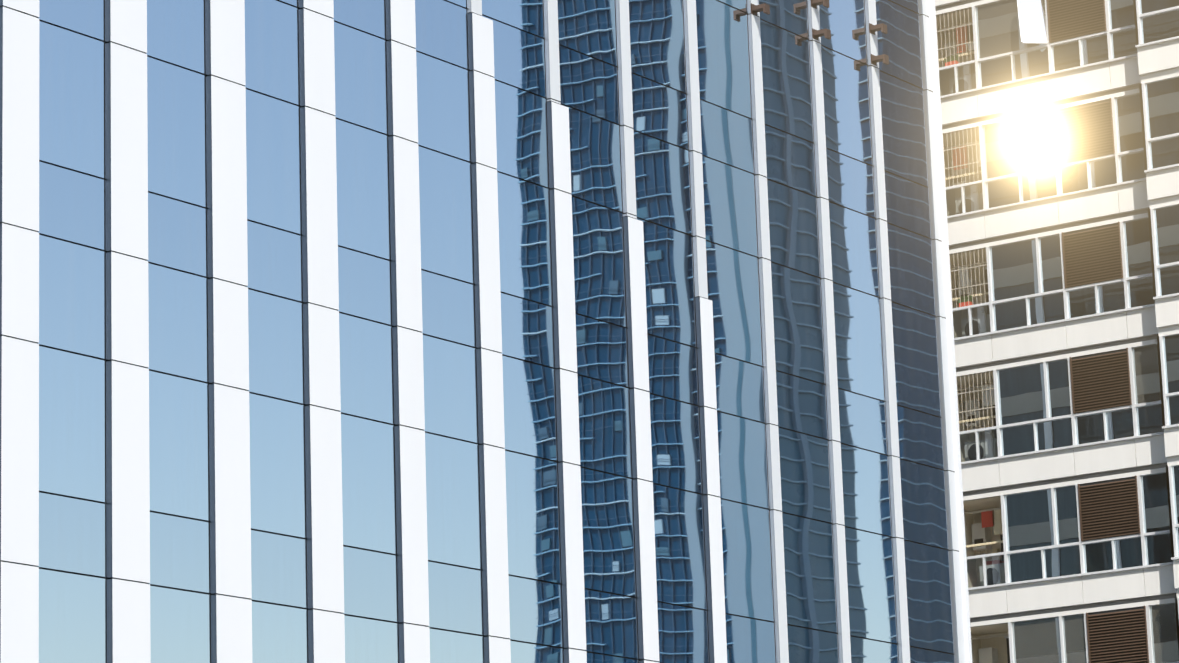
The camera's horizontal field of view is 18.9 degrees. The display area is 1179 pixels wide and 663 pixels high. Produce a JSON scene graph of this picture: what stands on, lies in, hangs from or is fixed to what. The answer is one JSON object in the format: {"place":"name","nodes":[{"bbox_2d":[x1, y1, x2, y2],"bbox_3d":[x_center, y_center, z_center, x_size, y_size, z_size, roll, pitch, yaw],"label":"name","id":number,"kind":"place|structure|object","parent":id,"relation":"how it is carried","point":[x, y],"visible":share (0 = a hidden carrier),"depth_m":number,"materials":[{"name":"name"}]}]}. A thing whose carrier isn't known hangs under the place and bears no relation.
{"place":"outdoors","nodes":[
{"label":"outdoors","id":0,"kind":"place"},
{"label":"ground","id":1,"kind":"structure","parent":0,"visible":0},
{"bbox_2d":[39,0,971,662],"bbox_3d":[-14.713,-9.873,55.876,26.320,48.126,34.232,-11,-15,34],"label":"horizontal mullions","id":2,"kind":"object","parent":1,"relation":"on","point":[951,338],"depth_m":51.99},
{"bbox_2d":[0,0,965,662],"bbox_3d":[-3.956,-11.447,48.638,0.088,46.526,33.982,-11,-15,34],"label":"vertical fins","id":3,"kind":"object","parent":2,"relation":"attached to","point":[128,394],"visible":0.98,"depth_m":46.80,"materials":[{"name":"white metal"}]},
{"bbox_2d":[38,0,954,662],"bbox_3d":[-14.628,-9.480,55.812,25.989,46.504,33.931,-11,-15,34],"label":"glass panels","id":4,"kind":"object","parent":2,"relation":"attached to","point":[74,534],"visible":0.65,"depth_m":50.16,"materials":[{"name":"blue glass"}]},
{"bbox_2d":[751,0,888,65],"bbox_3d":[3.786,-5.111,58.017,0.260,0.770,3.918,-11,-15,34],"label":"office tower sign brackets","id":5,"kind":"object","parent":2,"relation":"attached to","point":[816,34],"visible":0.98,"depth_m":58.03,"materials":[{"name":"grey metal"}]},
{"bbox_2d":[935,0,1178,662],"bbox_3d":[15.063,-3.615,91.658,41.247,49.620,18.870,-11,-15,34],"label":"residential block","id":6,"kind":"structure","parent":1,"relation":"on","point":[1060,125],"depth_m":82.94,"materials":[{"name":"white concrete"}]}
]}

